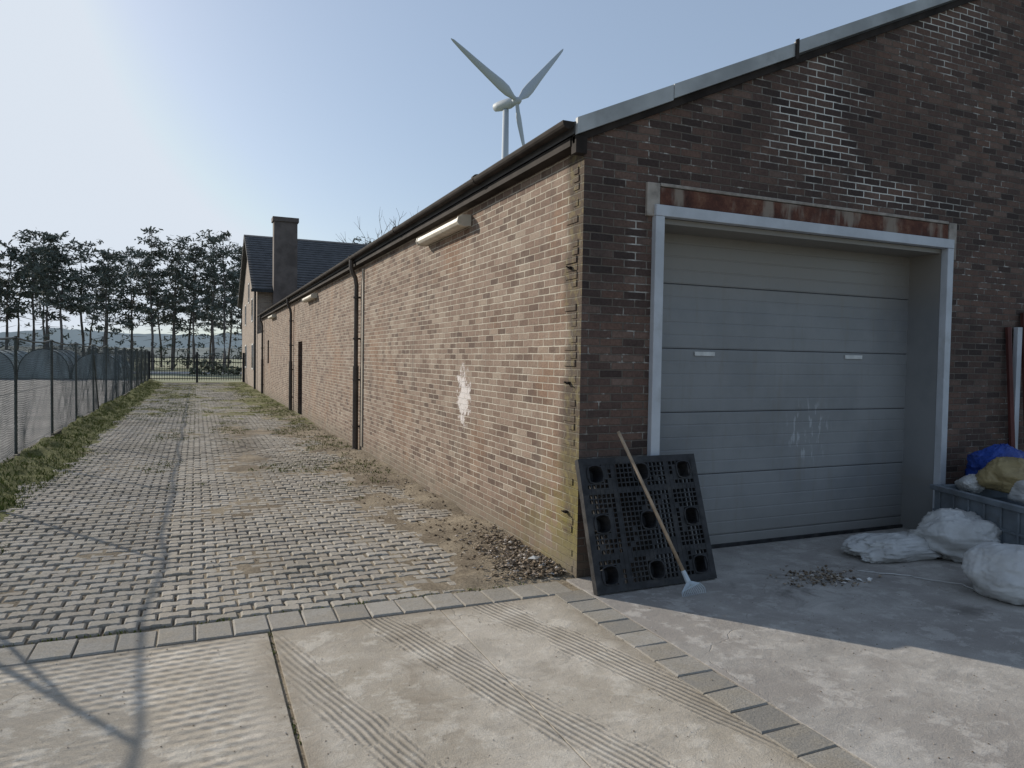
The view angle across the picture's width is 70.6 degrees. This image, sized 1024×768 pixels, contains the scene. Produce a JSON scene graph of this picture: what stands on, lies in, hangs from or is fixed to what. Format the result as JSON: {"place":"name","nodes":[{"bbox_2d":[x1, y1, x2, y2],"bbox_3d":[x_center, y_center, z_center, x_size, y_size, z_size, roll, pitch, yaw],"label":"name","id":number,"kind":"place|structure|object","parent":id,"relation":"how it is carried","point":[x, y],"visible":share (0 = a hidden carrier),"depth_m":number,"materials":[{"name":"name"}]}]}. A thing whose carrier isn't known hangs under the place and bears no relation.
{"place":"outdoors","nodes":[
{"label":"outdoors","id":0,"kind":"place"},
{"bbox_2d":[0,379,146,461],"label":"asphalt yard","id":1,"kind":"structure","parent":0,"point":[12,424],"depth_m":22.32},
{"bbox_2d":[0,328,241,347],"bbox_3d":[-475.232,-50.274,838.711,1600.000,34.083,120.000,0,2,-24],"label":"hills","id":2,"kind":"structure","parent":0,"point":[74,336],"depth_m":802.41,"materials":[{"name":"green plant"}]},
{"bbox_2d":[122,358,241,381],"bbox_3d":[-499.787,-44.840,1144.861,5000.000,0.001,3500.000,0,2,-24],"label":"ground","id":3,"kind":"structure","parent":0,"point":[178,367],"depth_m":59.93,"materials":[{"name":"green plant"}]},
{"bbox_2d":[0,348,129,378],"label":"greenhouse","id":4,"kind":"object","parent":3,"relation":"on","point":[12,363],"visible":0.37,"depth_m":45.30,"materials":[{"name":"green metal"}]},
{"bbox_2d":[6,391,129,462],"bbox_3d":[-12.174,0.661,21.884,0.108,0.218,40.970,0,2,-24],"label":"kerb edging","id":5,"kind":"object","parent":3,"relation":"on","point":[53,434],"visible":0.12,"depth_m":11.98,"materials":[{"name":"concrete"}]},
{"bbox_2d":[0,336,148,462],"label":"chain link fence","id":6,"kind":"object","parent":3,"relation":"on","point":[140,354],"visible":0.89,"depth_m":14.13,"materials":[{"name":"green metal"}]},
{"bbox_2d":[0,346,241,358],"bbox_3d":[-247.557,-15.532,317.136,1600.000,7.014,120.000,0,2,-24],"label":"distant woodland","id":7,"kind":"object","parent":3,"relation":"on","point":[201,351],"visible":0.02,"depth_m":308.68,"materials":[{"name":"green plant"}]},
{"bbox_2d":[0,226,374,371],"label":"pine tree row","id":8,"kind":"object","parent":3,"relation":"on","point":[40,282],"visible":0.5,"depth_m":74.07,"materials":[{"name":"green plant"}]},
{"bbox_2d":[148,351,244,382],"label":"metal gate","id":9,"kind":"structure","parent":3,"relation":"on","point":[150,361],"depth_m":41.40,"materials":[{"name":"black metal"}]},
{"bbox_2d":[188,360,241,374],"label":"hedge","id":10,"kind":"object","parent":3,"relation":"on","point":[219,367],"visible":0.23,"depth_m":59.10,"materials":[{"name":"green plant"}]},
{"bbox_2d":[242,261,271,388],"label":"walls","id":11,"kind":"structure","parent":3,"relation":"on","point":[263,301],"depth_m":38.08,"materials":[{"name":"brick"}]},
{"bbox_2d":[245,283,253,368],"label":"windows","id":12,"kind":"structure","parent":11,"relation":"attached to","point":[252,355],"depth_m":36.96,"materials":[{"name":"white glass"}]},
{"bbox_2d":[251,289,272,388],"bbox_3d":[-7.251,-2.056,35.759,10.680,4.670,0.450,0,2,-24],"label":"house gutter","id":13,"kind":"object","parent":11,"relation":"attached to","point":[260,290],"visible":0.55,"depth_m":33.80,"materials":[{"name":"black metal"}]},
{"bbox_2d":[238,235,367,307],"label":"roof","id":14,"kind":"structure","parent":11,"relation":"on","point":[316,258],"depth_m":38.15,"materials":[{"name":"tile"}]},
{"bbox_2d":[271,216,298,305],"bbox_3d":[-10.716,-3.722,34.113,1.170,8.100,0.750,0,2,-24],"label":"chimney","id":15,"kind":"object","parent":14,"relation":"on","point":[285,234],"visible":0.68,"depth_m":33.73,"materials":[{"name":"brick"}]},
{"bbox_2d":[257,333,260,391],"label":"annex wall","id":16,"kind":"structure","parent":3,"relation":"on","point":[259,362],"depth_m":32.65,"materials":[{"name":"paint"}]},
{"bbox_2d":[339,206,418,243],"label":"bare tree","id":17,"kind":"object","parent":3,"relation":"on","point":[380,226],"visible":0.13,"depth_m":59.84,"materials":[{"name":"brown plant"}]},
{"bbox_2d":[0,581,871,767],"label":"paver border","id":18,"kind":"object","parent":3,"relation":"on","point":[808,746],"visible":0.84,"depth_m":4.05,"materials":[{"name":"concrete"}]},
{"bbox_2d":[451,38,562,158],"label":"wind turbine","id":19,"kind":"object","parent":3,"relation":"on","point":[504,88],"visible":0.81,"depth_m":228.53,"materials":[{"name":"white metal"}]},
{"bbox_2d":[257,0,1023,577],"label":"brick garage","id":20,"kind":"structure","parent":3,"relation":"on","point":[779,292],"depth_m":6.52,"materials":[{"name":"brown brick"}]},
{"bbox_2d":[302,293,317,302],"bbox_3d":[-4.872,-2.069,17.389,0.155,0.126,1.560,0,2,-24],"label":"wall light","id":21,"kind":"object","parent":20,"relation":"attached to","point":[312,296],"visible":1,"depth_m":16.94,"materials":[{"name":"white plastic"}]},
{"bbox_2d":[416,214,470,246],"bbox_3d":[-0.784,-1.689,8.024,0.155,0.126,1.510,0,2,-24],"label":"wall light","id":22,"kind":"object","parent":20,"relation":"attached to","point":[460,222],"visible":1,"depth_m":7.79,"materials":[{"name":"white plastic"}]},
{"bbox_2d":[657,233,909,547],"bbox_3d":[2.414,0.058,6.541,3.174,2.720,0.073,0,2,-24],"label":"sectional door","id":23,"kind":"structure","parent":20,"relation":"in","point":[739,506],"depth_m":6.52,"materials":[{"name":"paint"}]},
{"bbox_2d":[134,371,241,373],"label":"road","id":24,"kind":"structure","parent":0,"point":[157,372],"depth_m":64.78,"materials":[{"name":"grey asphalt"}]},
{"bbox_2d":[0,382,559,646],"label":"paver alley","id":25,"kind":"structure","parent":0,"point":[134,487],"depth_m":6.35,"materials":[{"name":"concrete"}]},
{"bbox_2d":[0,379,573,647],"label":"soil","id":26,"kind":"structure","parent":0,"point":[463,577],"depth_m":7.82,"materials":[{"name":"brown soil"}]},
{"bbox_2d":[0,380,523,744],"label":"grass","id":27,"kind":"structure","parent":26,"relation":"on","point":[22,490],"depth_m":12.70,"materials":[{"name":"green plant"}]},
{"bbox_2d":[0,405,1023,767],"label":"leaf litter","id":28,"kind":"object","parent":26,"relation":"on","point":[540,565],"visible":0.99,"depth_m":5.64,"materials":[{"name":"brown plant"}]},
{"bbox_2d":[0,581,811,767],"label":"concrete pavement","id":29,"kind":"structure","parent":0,"point":[374,697],"depth_m":3.34,"materials":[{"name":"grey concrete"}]},
{"bbox_2d":[0,0,915,334],"label":"sky","id":30,"kind":"structure","parent":0,"point":[119,119],"materials":[{"name":"blue"}]},
{"bbox_2d":[566,527,1023,767],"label":"concrete apron","id":31,"kind":"object","parent":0,"point":[960,724],"visible":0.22,"depth_m":4.15,"materials":[{"name":"grey concrete"}]},
{"bbox_2d":[575,454,716,594],"bbox_3d":[0.971,0.991,5.300,1.037,0.902,0.429,0,2,-24],"label":"plastic pallet","id":32,"kind":"object","parent":31,"relation":"on","point":[676,471],"visible":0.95,"depth_m":5.24,"materials":[{"name":"black plastic"}]},
{"bbox_2d":[617,431,705,596],"bbox_3d":[1.022,0.897,5.078,0.664,1.094,0.177,2,2,25],"label":"leaf rake","id":33,"kind":"object","parent":31,"relation":"on","point":[688,581],"visible":1,"depth_m":5.09,"materials":[{"name":"brown wood"}]},
{"bbox_2d":[528,556,871,580],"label":"rubble fragments","id":34,"kind":"object","parent":31,"relation":"on","point":[858,579],"visible":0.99,"depth_m":5.37,"materials":[{"name":"grey stone"}]},
{"bbox_2d":[839,531,942,563],"bbox_3d":[3.240,1.351,6.078,0.978,0.191,0.464,0,2,-13],"label":"white sack","id":35,"kind":"object","parent":31,"relation":"on","point":[892,547],"visible":0.87,"depth_m":5.93,"materials":[{"name":"white plastic"}]},
{"bbox_2d":[858,570,972,588],"bbox_3d":[3.030,1.457,5.430,0.782,0.018,0.133,2,2,38],"label":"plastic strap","id":36,"kind":"object","parent":31,"relation":"on","point":[916,577],"visible":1,"depth_m":5.46,"materials":[{"name":"plastic"}]},
{"bbox_2d":[907,508,1001,562],"bbox_3d":[3.728,1.248,6.040,0.635,0.407,0.672,-1,3,-40],"label":"white sack","id":37,"kind":"object","parent":31,"relation":"on","point":[955,534],"visible":0.74,"depth_m":5.88,"materials":[{"name":"white plastic"}]},
{"bbox_2d":[930,484,1023,544],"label":"plastic crate","id":38,"kind":"object","parent":31,"relation":"on","point":[1002,512],"visible":0.48,"depth_m":6.02,"materials":[{"name":"grey plastic"}]},
{"bbox_2d":[955,474,984,492],"bbox_3d":[4.115,0.888,6.509,0.236,0.166,0.308,1,2,7],"label":"white sack","id":39,"kind":"object","parent":38,"relation":"on","point":[968,483],"visible":0.84,"depth_m":6.40,"materials":[{"name":"white plastic"}]},
{"bbox_2d":[965,443,1023,475],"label":"blue plastic bag","id":40,"kind":"object","parent":38,"relation":"on","point":[977,460],"visible":0.46,"depth_m":6.62,"materials":[{"name":"blue plastic"}]},
{"bbox_2d":[975,456,1023,493],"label":"jute sack","id":41,"kind":"object","parent":38,"relation":"on","point":[1003,474],"visible":0.84,"depth_m":6.23,"materials":[{"name":"beige fabric"}]},
{"bbox_2d":[1007,480,1023,503],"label":"white sack","id":42,"kind":"object","parent":38,"relation":"in","point":[1016,492],"visible":0.96,"depth_m":6.07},
{"bbox_2d":[961,541,1023,604],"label":"white sack","id":43,"kind":"object","parent":31,"relation":"on","point":[993,570],"visible":1,"depth_m":4.96,"materials":[{"name":"white plastic"}]},
{"bbox_2d":[1005,312,1023,449],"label":"leaning profiles","id":44,"kind":"object","parent":31,"relation":"on","point":[1013,361],"visible":0.68,"depth_m":7.18,"materials":[{"name":"red paint"}]}
]}

